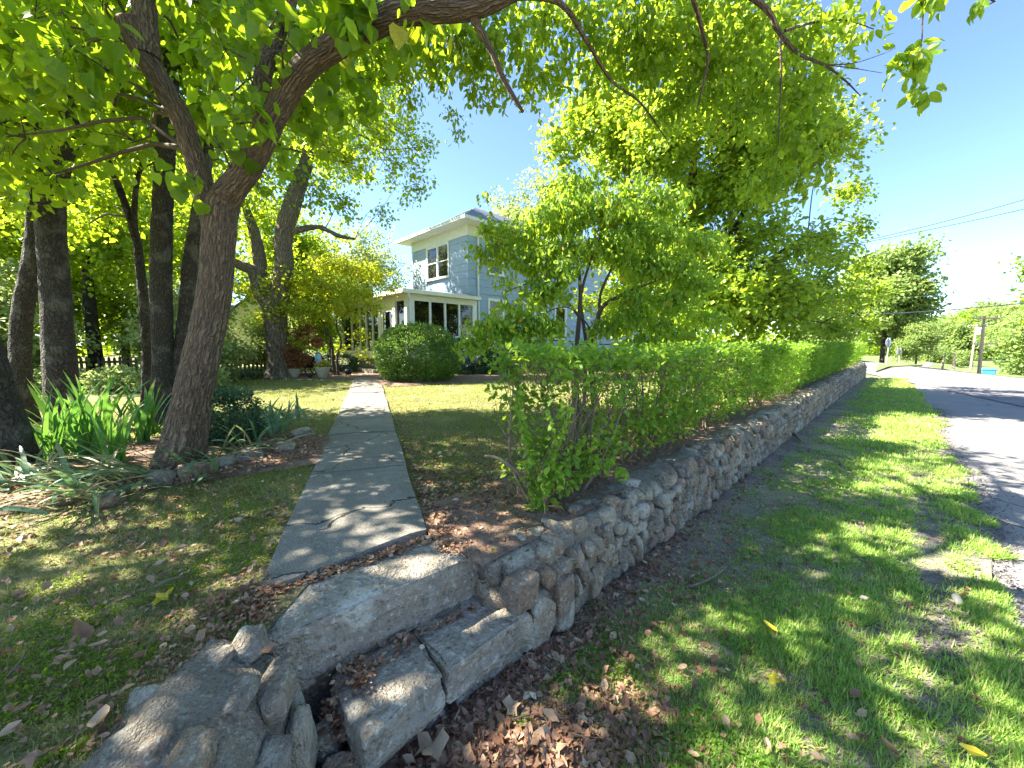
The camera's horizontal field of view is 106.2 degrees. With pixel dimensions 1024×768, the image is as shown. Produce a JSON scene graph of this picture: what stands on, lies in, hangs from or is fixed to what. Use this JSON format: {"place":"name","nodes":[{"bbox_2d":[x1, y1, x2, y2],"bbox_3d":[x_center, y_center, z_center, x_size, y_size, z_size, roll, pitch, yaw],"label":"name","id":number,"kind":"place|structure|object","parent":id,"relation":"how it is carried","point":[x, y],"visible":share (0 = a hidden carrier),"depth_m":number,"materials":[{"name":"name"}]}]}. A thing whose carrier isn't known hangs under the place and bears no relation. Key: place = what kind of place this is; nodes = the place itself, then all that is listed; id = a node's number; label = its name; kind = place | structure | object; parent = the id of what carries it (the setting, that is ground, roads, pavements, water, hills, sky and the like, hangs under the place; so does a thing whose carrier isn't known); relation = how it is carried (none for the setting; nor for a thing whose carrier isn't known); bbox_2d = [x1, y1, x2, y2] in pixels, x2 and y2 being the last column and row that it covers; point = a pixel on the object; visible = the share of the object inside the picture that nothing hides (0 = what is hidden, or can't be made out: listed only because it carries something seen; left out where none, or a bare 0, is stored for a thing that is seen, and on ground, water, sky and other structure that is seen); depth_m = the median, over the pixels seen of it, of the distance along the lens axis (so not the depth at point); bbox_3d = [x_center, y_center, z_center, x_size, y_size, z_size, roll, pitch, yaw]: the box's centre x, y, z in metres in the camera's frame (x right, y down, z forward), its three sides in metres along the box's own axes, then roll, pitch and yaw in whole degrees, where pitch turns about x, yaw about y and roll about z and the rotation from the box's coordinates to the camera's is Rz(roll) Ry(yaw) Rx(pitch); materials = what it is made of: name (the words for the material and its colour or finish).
{"place":"outdoors","nodes":[
{"label":"outdoors","id":0,"kind":"place"},
{"bbox_2d":[261,377,425,591],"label":"front walk","id":1,"kind":"structure","parent":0,"point":[357,498],"depth_m":2.83,"materials":[{"name":"concrete"}]},
{"bbox_2d":[0,365,787,767],"bbox_3d":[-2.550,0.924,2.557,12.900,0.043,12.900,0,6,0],"label":"lawn","id":2,"kind":"structure","parent":0,"point":[286,601],"depth_m":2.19,"materials":[{"name":"green plant"}]},
{"bbox_2d":[17,742,45,767],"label":"fallen leaf","id":3,"kind":"object","parent":2,"relation":"on","point":[28,760],"visible":1,"depth_m":1.05,"materials":[{"name":"brown plant"}]},
{"bbox_2d":[0,96,94,422],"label":"shade tree","id":4,"kind":"object","parent":2,"relation":"on","point":[21,319],"visible":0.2,"depth_m":5.63,"materials":[{"name":"green plant"}]},
{"bbox_2d":[72,621,93,638],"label":"fallen leaf","id":5,"kind":"object","parent":2,"relation":"on","point":[81,629],"visible":1,"depth_m":1.50,"materials":[{"name":"plant"}]},
{"bbox_2d":[0,0,193,433],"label":"shade tree","id":6,"kind":"object","parent":2,"relation":"on","point":[58,353],"visible":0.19,"depth_m":5.19,"materials":[{"name":"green plant"}]},
{"bbox_2d":[92,490,126,508],"bbox_3d":[-2.978,0.849,2.849,0.172,0.121,0.170,-5,8,-42],"label":"garden rock","id":7,"kind":"object","parent":2,"relation":"on","point":[111,502],"visible":0.73,"depth_m":2.81,"materials":[{"name":"stone"}]},
{"bbox_2d":[67,63,183,408],"bbox_3d":[-6.608,-2.579,6.158,2.869,6.098,2.187,0,6,0],"label":"shade tree","id":8,"kind":"object","parent":2,"relation":"on","point":[129,215],"visible":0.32,"depth_m":6.22,"materials":[{"name":"green plant"}]},
{"bbox_2d":[0,434,330,514],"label":"mulch bed","id":9,"kind":"object","parent":2,"relation":"on","point":[295,462],"visible":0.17,"depth_m":3.70,"materials":[{"name":"brown soil"}]},
{"bbox_2d":[0,436,70,475],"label":"strap leaf plant","id":10,"kind":"object","parent":9,"relation":"on","point":[4,457],"visible":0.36,"depth_m":3.29,"materials":[{"name":"green plant"}]},
{"bbox_2d":[0,3,81,473],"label":"shade tree","id":11,"kind":"object","parent":9,"relation":"on","point":[16,430],"visible":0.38,"depth_m":3.38,"materials":[{"name":"green plant"}]},
{"bbox_2d":[0,431,89,493],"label":"strap leaf plant","id":12,"kind":"object","parent":9,"relation":"on","point":[24,465],"visible":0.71,"depth_m":3.11,"materials":[{"name":"green plant"}]},
{"bbox_2d":[30,389,85,461],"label":"iris plant","id":13,"kind":"object","parent":9,"relation":"on","point":[44,443],"visible":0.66,"depth_m":3.67,"materials":[{"name":"green plant"}]},
{"bbox_2d":[0,444,132,486],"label":"strap leaf plant","id":14,"kind":"object","parent":9,"relation":"on","point":[27,482],"visible":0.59,"depth_m":3.07,"materials":[{"name":"green plant"}]},
{"bbox_2d":[25,379,110,453],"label":"iris plant","id":15,"kind":"object","parent":9,"relation":"on","point":[41,403],"visible":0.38,"depth_m":3.83,"materials":[{"name":"green plant"}]},
{"bbox_2d":[41,375,128,439],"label":"iris plant","id":16,"kind":"object","parent":9,"relation":"on","point":[61,400],"visible":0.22,"depth_m":4.55,"materials":[{"name":"green plant"}]},
{"bbox_2d":[33,371,138,458],"bbox_3d":[-4.153,0.298,3.720,0.726,0.895,0.514,-1,6,-6],"label":"iris plant","id":17,"kind":"object","parent":9,"relation":"on","point":[78,431],"visible":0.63,"depth_m":3.76,"materials":[{"name":"green plant"}]},
{"bbox_2d":[0,452,173,516],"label":"strap leaf plant","id":18,"kind":"object","parent":9,"relation":"on","point":[74,491],"visible":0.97,"depth_m":2.67,"materials":[{"name":"green plant"}]},
{"bbox_2d":[58,395,144,465],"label":"iris plant","id":19,"kind":"object","parent":9,"relation":"on","point":[119,434],"visible":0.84,"depth_m":3.56,"materials":[{"name":"green plant"}]},
{"bbox_2d":[59,373,149,443],"bbox_3d":[-4.549,0.263,4.375,0.739,0.829,0.577,-3,7,-28],"label":"iris plant","id":20,"kind":"object","parent":9,"relation":"on","point":[104,403],"visible":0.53,"depth_m":4.36,"materials":[{"name":"green plant"}]},
{"bbox_2d":[23,434,206,503],"bbox_3d":[-3.170,0.612,3.021,1.367,0.396,0.828,0,6,0],"label":"strap leaf plant","id":21,"kind":"object","parent":9,"relation":"on","point":[128,471],"visible":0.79,"depth_m":3.07,"materials":[{"name":"green plant"}]},
{"bbox_2d":[111,379,164,443],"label":"iris plant","id":22,"kind":"object","parent":9,"relation":"on","point":[142,434],"visible":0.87,"depth_m":4.35,"materials":[{"name":"green plant"}]},
{"bbox_2d":[120,383,171,434],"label":"iris plant","id":23,"kind":"object","parent":9,"relation":"on","point":[157,427],"visible":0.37,"depth_m":4.75,"materials":[{"name":"green plant"}]},
{"bbox_2d":[144,469,176,486],"bbox_3d":[-2.941,0.800,3.258,0.201,0.164,0.215,0,6,0],"label":"garden rock","id":24,"kind":"object","parent":9,"relation":"on","point":[157,475],"visible":0.67,"depth_m":3.19,"materials":[{"name":"stone"}]},
{"bbox_2d":[93,441,260,488],"bbox_3d":[-2.837,0.576,3.344,1.085,0.394,1.010,0,6,0],"label":"strap leaf plant","id":25,"kind":"object","parent":9,"relation":"on","point":[213,463],"visible":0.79,"depth_m":3.28,"materials":[{"name":"green plant"}]},
{"bbox_2d":[176,462,211,481],"bbox_3d":[-2.804,0.776,3.408,0.232,0.171,0.263,5,7,38],"label":"garden rock","id":26,"kind":"object","parent":9,"relation":"on","point":[205,465],"visible":0.56,"depth_m":3.32,"materials":[{"name":"stone"}]},
{"bbox_2d":[208,381,268,446],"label":"juniper","id":27,"kind":"object","parent":9,"relation":"on","point":[224,397],"visible":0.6,"depth_m":4.35,"materials":[{"name":"green plant"}]},
{"bbox_2d":[232,447,263,460],"bbox_3d":[-2.640,0.734,3.856,0.266,0.202,0.214,-4,7,-34],"label":"garden rock","id":28,"kind":"object","parent":9,"relation":"on","point":[251,453],"visible":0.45,"depth_m":3.80,"materials":[{"name":"stone"}]},
{"bbox_2d":[202,419,314,458],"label":"strap leaf plant","id":29,"kind":"object","parent":9,"relation":"on","point":[223,449],"visible":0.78,"depth_m":4.02,"materials":[{"name":"green plant"}]},
{"bbox_2d":[219,399,308,436],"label":"strap leaf plant","id":30,"kind":"object","parent":9,"relation":"on","point":[269,416],"visible":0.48,"depth_m":4.83,"materials":[{"name":"green plant"}]},
{"bbox_2d":[271,441,295,451],"bbox_3d":[-2.473,0.703,4.193,0.240,0.142,0.227,-5,8,-42],"label":"garden rock","id":31,"kind":"object","parent":9,"relation":"on","point":[282,445],"visible":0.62,"depth_m":4.12,"materials":[{"name":"stone"}]},
{"bbox_2d":[291,427,314,438],"bbox_3d":[-2.610,0.638,4.790,0.259,0.195,0.256,-4,7,-35],"label":"garden rock","id":32,"kind":"object","parent":9,"relation":"on","point":[301,431],"visible":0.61,"depth_m":4.70,"materials":[{"name":"stone"}]},
{"bbox_2d":[0,0,995,472],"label":"mulberry tree","id":33,"kind":"object","parent":9,"relation":"on","point":[326,42],"visible":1,"depth_m":3.54,"materials":[{"name":"green plant"}]},
{"bbox_2d":[103,0,378,423],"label":"shade tree","id":34,"kind":"object","parent":2,"relation":"on","point":[166,349],"visible":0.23,"depth_m":5.86,"materials":[{"name":"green plant"}]},
{"bbox_2d":[248,393,314,424],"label":"strap leaf plant","id":35,"kind":"object","parent":2,"relation":"on","point":[297,408],"visible":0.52,"depth_m":5.39,"materials":[{"name":"green plant"}]},
{"bbox_2d":[0,419,576,766],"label":"moss and clover","id":36,"kind":"object","parent":2,"relation":"on","point":[50,695],"visible":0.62,"depth_m":1.59,"materials":[{"name":"green plant"}]},
{"bbox_2d":[0,383,683,767],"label":"lawn litter","id":37,"kind":"object","parent":2,"relation":"on","point":[208,619],"visible":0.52,"depth_m":2.31,"materials":[{"name":"brown plant"}]},
{"bbox_2d":[86,704,109,727],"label":"fallen leaf","id":38,"kind":"object","parent":37,"relation":"on","point":[99,716],"visible":1,"depth_m":1.16,"materials":[{"name":"beige plant"}]},
{"bbox_2d":[451,165,740,414],"bbox_3d":[1.470,-1.498,6.207,4.892,4.036,1.734,-1,6,-9],"label":"dogwood tree","id":39,"kind":"object","parent":2,"relation":"on","point":[631,217],"visible":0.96,"depth_m":5.99,"materials":[{"name":"green plant"}]},
{"bbox_2d":[419,366,849,565],"bbox_3d":[8.643,-0.067,11.249,25.561,0.193,0.910,-6,8,-44],"label":"planting strip","id":40,"kind":"object","parent":2,"relation":"on","point":[479,554],"visible":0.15,"depth_m":2.77,"materials":[{"name":"brown soil"}]},
{"bbox_2d":[482,334,642,511],"bbox_3d":[0.419,0.321,2.955,1.243,1.377,0.900,-6,8,-44],"label":"hedge shrub","id":41,"kind":"object","parent":40,"relation":"on","point":[573,363],"visible":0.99,"depth_m":2.79,"materials":[{"name":"green plant"}]},
{"bbox_2d":[579,341,715,465],"bbox_3d":[1.376,0.174,4.045,1.577,1.256,1.037,-5,8,-42],"label":"hedge shrub","id":42,"kind":"object","parent":40,"relation":"on","point":[647,425],"visible":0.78,"depth_m":3.80,"materials":[{"name":"green plant"}]},
{"bbox_2d":[632,336,766,439],"bbox_3d":[2.543,0.022,5.273,2.279,1.329,1.199,-5,8,-42],"label":"hedge shrub","id":43,"kind":"object","parent":40,"relation":"on","point":[729,353],"visible":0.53,"depth_m":4.95,"materials":[{"name":"green plant"}]},
{"bbox_2d":[700,338,834,415],"bbox_3d":[5.905,-0.326,8.537,7.483,1.322,1.274,-6,8,-44],"label":"hedge","id":44,"kind":"object","parent":40,"relation":"on","point":[800,362],"visible":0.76,"depth_m":7.19,"materials":[{"name":"green plant"}]},
{"bbox_2d":[792,339,867,380],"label":"hedge","id":45,"kind":"object","parent":40,"relation":"on","point":[844,355],"visible":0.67,"depth_m":13.28,"materials":[{"name":"green plant"}]},
{"bbox_2d":[36,353,786,401],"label":"back lawn","id":46,"kind":"structure","parent":0,"point":[447,389],"depth_m":10.51,"materials":[{"name":"green plant"}]},
{"bbox_2d":[0,257,107,374],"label":"garden tree","id":47,"kind":"object","parent":46,"relation":"on","point":[6,292],"visible":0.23,"depth_m":9.98,"materials":[{"name":"green plant"}]},
{"bbox_2d":[33,365,85,394],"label":"hosta","id":48,"kind":"object","parent":46,"relation":"on","point":[37,379],"visible":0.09,"depth_m":9.20,"materials":[{"name":"green plant"}]},
{"bbox_2d":[0,126,193,372],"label":"garden tree","id":49,"kind":"object","parent":46,"relation":"on","point":[118,252],"visible":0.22,"depth_m":11.40,"materials":[{"name":"green plant"}]},
{"bbox_2d":[79,363,140,394],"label":"hosta","id":50,"kind":"object","parent":46,"relation":"on","point":[94,378],"visible":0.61,"depth_m":9.31,"materials":[{"name":"green plant"}]},
{"bbox_2d":[0,240,233,366],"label":"garden tree","id":51,"kind":"object","parent":46,"relation":"on","point":[103,302],"visible":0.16,"depth_m":13.93,"materials":[{"name":"green plant"}]},
{"bbox_2d":[113,364,141,393],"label":"hosta","id":52,"kind":"object","parent":46,"relation":"on","point":[137,384],"visible":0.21,"depth_m":9.29,"materials":[{"name":"green plant"}]},
{"bbox_2d":[8,155,249,287],"bbox_3d":[-17.238,-6.446,18.517,8.316,11.385,9.672,5,8,41],"label":"garden tree","id":53,"kind":"object","parent":46,"relation":"on","point":[178,268],"visible":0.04,"depth_m":18.25,"materials":[{"name":"green plant"}]},
{"bbox_2d":[33,355,265,381],"bbox_3d":[-15.095,-0.454,11.812,14.342,0.816,1.276,-2,6,-21],"label":"picket fence","id":54,"kind":"object","parent":46,"relation":"on","point":[125,361],"visible":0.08,"depth_m":12.62,"materials":[{"name":"brown wood"}]},
{"bbox_2d":[101,276,243,366],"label":"garden tree","id":55,"kind":"object","parent":46,"relation":"on","point":[113,336],"visible":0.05,"depth_m":13.20,"materials":[{"name":"green plant"}]},
{"bbox_2d":[102,273,261,376],"bbox_3d":[-9.235,-1.405,11.376,3.474,3.462,3.491,3,7,27],"label":"garden tree","id":56,"kind":"object","parent":46,"relation":"on","point":[227,357],"visible":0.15,"depth_m":10.96,"materials":[{"name":"green plant"}]},
{"bbox_2d":[216,366,234,388],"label":"hosta","id":57,"kind":"object","parent":46,"relation":"on","point":[222,378],"visible":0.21,"depth_m":10.04,"materials":[{"name":"green plant"}]},
{"bbox_2d":[228,297,263,363],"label":"outbuilding","id":58,"kind":"structure","parent":46,"relation":"on","point":[241,311],"depth_m":23.46,"materials":[{"name":"paint"}]},
{"bbox_2d":[233,312,318,372],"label":"garden tree","id":59,"kind":"object","parent":46,"relation":"on","point":[261,352],"visible":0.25,"depth_m":13.86,"materials":[{"name":"green plant"}]},
{"bbox_2d":[145,5,440,379],"bbox_3d":[-6.989,-8.755,15.954,9.002,16.646,11.076,0,6,0],"label":"old tree","id":60,"kind":"object","parent":46,"relation":"on","point":[291,205],"visible":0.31,"depth_m":13.11,"materials":[{"name":"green plant"}]},
{"bbox_2d":[243,291,342,353],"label":"garden tree","id":61,"kind":"object","parent":46,"relation":"on","point":[329,326],"visible":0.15,"depth_m":21.23,"materials":[{"name":"green plant"}]},
{"bbox_2d":[232,186,361,326],"bbox_3d":[-10.426,-4.800,18.080,5.891,8.197,6.851,4,7,33],"label":"garden tree","id":62,"kind":"object","parent":46,"relation":"on","point":[310,239],"visible":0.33,"depth_m":16.96,"materials":[{"name":"green plant"}]},
{"bbox_2d":[238,372,382,379],"bbox_3d":[-7.769,-0.329,14.474,7.093,0.069,3.352,0,6,0],"label":"porch bed","id":63,"kind":"object","parent":46,"relation":"on","point":[331,376],"visible":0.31,"depth_m":13.79,"materials":[{"name":"brown soil"}]},
{"bbox_2d":[274,320,326,372],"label":"laceleaf maple","id":64,"kind":"object","parent":63,"relation":"on","point":[301,359],"visible":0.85,"depth_m":13.38,"materials":[{"name":"red plant"}]},
{"bbox_2d":[233,245,402,374],"bbox_3d":[-6.823,-2.634,13.957,5.664,4.729,3.092,0,6,0],"label":"ornamental maple","id":65,"kind":"object","parent":63,"relation":"on","point":[320,285],"visible":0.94,"depth_m":13.61,"materials":[{"name":"green plant"}]},
{"bbox_2d":[313,359,331,377],"bbox_3d":[-6.481,-0.529,13.121,0.554,0.660,0.508,3,7,30],"label":"flower pot","id":66,"kind":"object","parent":63,"relation":"on","point":[322,369],"visible":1,"depth_m":12.99,"materials":[{"name":"ceramic"}]},
{"bbox_2d":[313,351,358,372],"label":"dark shrub","id":67,"kind":"object","parent":46,"relation":"on","point":[349,361],"visible":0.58,"depth_m":16.02,"materials":[{"name":"green plant"}]},
{"bbox_2d":[314,217,419,331],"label":"airy tree","id":68,"kind":"object","parent":46,"relation":"on","point":[367,251],"visible":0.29,"depth_m":20.14,"materials":[{"name":"green plant"}]},
{"bbox_2d":[368,375,501,385],"bbox_3d":[-2.511,-0.205,13.227,5.392,0.075,3.068,-4,7,-36],"label":"bush bed","id":69,"kind":"object","parent":46,"relation":"on","point":[455,379],"visible":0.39,"depth_m":12.14,"materials":[{"name":"brown soil"}]},
{"bbox_2d":[371,320,462,381],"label":"rounded bush","id":70,"kind":"object","parent":69,"relation":"on","point":[445,364],"visible":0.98,"depth_m":11.73,"materials":[{"name":"green plant"}]},
{"bbox_2d":[454,332,497,374],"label":"dark shrub","id":71,"kind":"object","parent":46,"relation":"on","point":[473,370],"visible":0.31,"depth_m":15.16,"materials":[{"name":"green plant"}]},
{"bbox_2d":[342,208,646,373],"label":"house","id":72,"kind":"structure","parent":46,"relation":"on","point":[450,286],"depth_m":18.57,"materials":[{"name":"blue wood"}]},
{"bbox_2d":[426,241,449,281],"bbox_3d":[-3.823,-6.240,19.673,0.100,1.760,2.110,-6,8,-44],"label":"window","id":73,"kind":"structure","parent":72,"relation":"in","point":[437,256],"depth_m":19.63,"materials":[{"name":"white paint"}]},
{"bbox_2d":[485,160,576,241],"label":"airy tree","id":74,"kind":"object","parent":46,"relation":"on","point":[513,209],"visible":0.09,"depth_m":31.94,"materials":[{"name":"green plant"}]},
{"bbox_2d":[530,0,901,376],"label":"shade maple","id":75,"kind":"object","parent":46,"relation":"on","point":[614,135],"visible":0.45,"depth_m":10.75,"materials":[{"name":"green plant"}]},
{"bbox_2d":[35,0,1023,345],"label":"sky","id":76,"kind":"structure","parent":0,"point":[963,155],"materials":[{"name":"blue"}]},
{"bbox_2d":[103,347,1023,405],"bbox_3d":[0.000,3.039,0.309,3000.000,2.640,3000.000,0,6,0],"label":"ground","id":77,"kind":"structure","parent":0,"point":[987,363],"depth_m":68.16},
{"bbox_2d":[79,624,358,767],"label":"stone wall","id":78,"kind":"structure","parent":77,"relation":"on","point":[238,701],"depth_m":1.26,"materials":[{"name":"grey stone"}]},
{"bbox_2d":[265,538,522,767],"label":"stone steps","id":79,"kind":"structure","parent":77,"relation":"on","point":[314,630],"depth_m":1.77,"materials":[{"name":"grey stone"}]},
{"bbox_2d":[232,525,484,757],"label":"step litter","id":80,"kind":"object","parent":79,"relation":"on","point":[359,676],"visible":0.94,"depth_m":1.75,"materials":[{"name":"brown plant"}]},
{"bbox_2d":[34,292,1003,358],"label":"wooded skyline","id":81,"kind":"structure","parent":77,"relation":"on","point":[873,350],"depth_m":65.23,"materials":[{"name":"green plant"}]},
{"bbox_2d":[788,292,870,342],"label":"roadside tree","id":82,"kind":"object","parent":77,"relation":"on","point":[816,338],"visible":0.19,"depth_m":39.59,"materials":[{"name":"green plant"}]},
{"bbox_2d":[828,227,956,362],"bbox_3d":[36.508,-8.343,37.609,9.017,12.600,9.230,0,6,0],"label":"roadside tree","id":83,"kind":"object","parent":77,"relation":"on","point":[907,264],"visible":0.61,"depth_m":35.27,"materials":[{"name":"green plant"}]},
{"bbox_2d":[889,316,945,366],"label":"roadside tree","id":84,"kind":"object","parent":77,"relation":"on","point":[920,338],"visible":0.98,"depth_m":33.82,"materials":[{"name":"green plant"}]},
{"bbox_2d":[906,345,965,367],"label":"hillside tree","id":85,"kind":"object","parent":77,"relation":"on","point":[948,354],"visible":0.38,"depth_m":56.51,"materials":[{"name":"green plant"}]},
{"bbox_2d":[935,316,986,354],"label":"hillside tree","id":86,"kind":"object","parent":77,"relation":"on","point":[957,333],"visible":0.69,"depth_m":91.35,"materials":[{"name":"green plant"}]},
{"bbox_2d":[949,348,977,365],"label":"hillside tree","id":87,"kind":"object","parent":77,"relation":"on","point":[966,359],"visible":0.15,"depth_m":60.95,"materials":[{"name":"green plant"}]},
{"bbox_2d":[970,316,1000,373],"bbox_3d":[43.672,-3.096,35.827,2.527,6.454,0.353,0,6,0],"label":"utility pole","id":88,"kind":"object","parent":77,"relation":"on","point":[981,350],"visible":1,"depth_m":35.65,"materials":[{"name":"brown wood"}]},
{"bbox_2d":[965,299,1023,359],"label":"hillside tree","id":89,"kind":"object","parent":77,"relation":"on","point":[995,312],"visible":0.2,"depth_m":80.28,"materials":[{"name":"green plant"}]},
{"bbox_2d":[972,309,1023,374],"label":"hillside tree","id":90,"kind":"object","parent":77,"relation":"on","point":[1008,337],"visible":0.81,"depth_m":41.63,"materials":[{"name":"green plant"}]},
{"bbox_2d":[984,309,1023,356],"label":"hillside tree","id":91,"kind":"object","parent":77,"relation":"on","point":[997,324],"visible":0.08,"depth_m":62.10,"materials":[{"name":"green plant"}]},
{"bbox_2d":[998,251,1023,325],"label":"overhanging tree","id":92,"kind":"object","parent":77,"relation":"on","point":[1020,276],"visible":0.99,"depth_m":31.32,"materials":[{"name":"green plant"}]},
{"bbox_2d":[316,376,1023,767],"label":"verge","id":93,"kind":"structure","parent":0,"point":[782,448],"depth_m":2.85,"materials":[{"name":"green plant"}]},
{"bbox_2d":[475,361,866,652],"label":"stone wall","id":94,"kind":"structure","parent":93,"relation":"on","point":[558,575],"depth_m":2.87,"materials":[{"name":"grey stone"}]},
{"bbox_2d":[383,397,1001,767],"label":"leaf litter","id":95,"kind":"object","parent":93,"relation":"on","point":[521,749],"visible":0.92,"depth_m":1.80,"materials":[{"name":"brown plant"}]},
{"bbox_2d":[414,727,448,761],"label":"fallen leaf","id":96,"kind":"object","parent":95,"relation":"on","point":[435,748],"visible":0.97,"depth_m":1.59,"materials":[{"name":"grey plant"}]},
{"bbox_2d":[502,694,519,715],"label":"fallen leaf","id":97,"kind":"object","parent":95,"relation":"on","point":[508,701],"visible":1,"depth_m":1.78,"materials":[{"name":"beige plant"}]},
{"bbox_2d":[533,723,567,763],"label":"fallen leaf","id":98,"kind":"object","parent":95,"relation":"on","point":[543,730],"visible":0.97,"depth_m":1.58,"materials":[{"name":"beige plant"}]},
{"bbox_2d":[895,407,1023,767],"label":"road grit","id":99,"kind":"object","parent":93,"relation":"on","point":[941,601],"visible":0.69,"depth_m":2.75,"materials":[{"name":"grey gravel"}]},
{"bbox_2d":[858,360,1023,406],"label":"cross road","id":100,"kind":"structure","parent":0,"point":[1006,390],"depth_m":17.96,"materials":[{"name":"grey asphalt"}]},
{"bbox_2d":[913,366,1023,631],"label":"road","id":101,"kind":"structure","parent":0,"point":[992,431],"depth_m":6.22,"materials":[{"name":"grey asphalt"}]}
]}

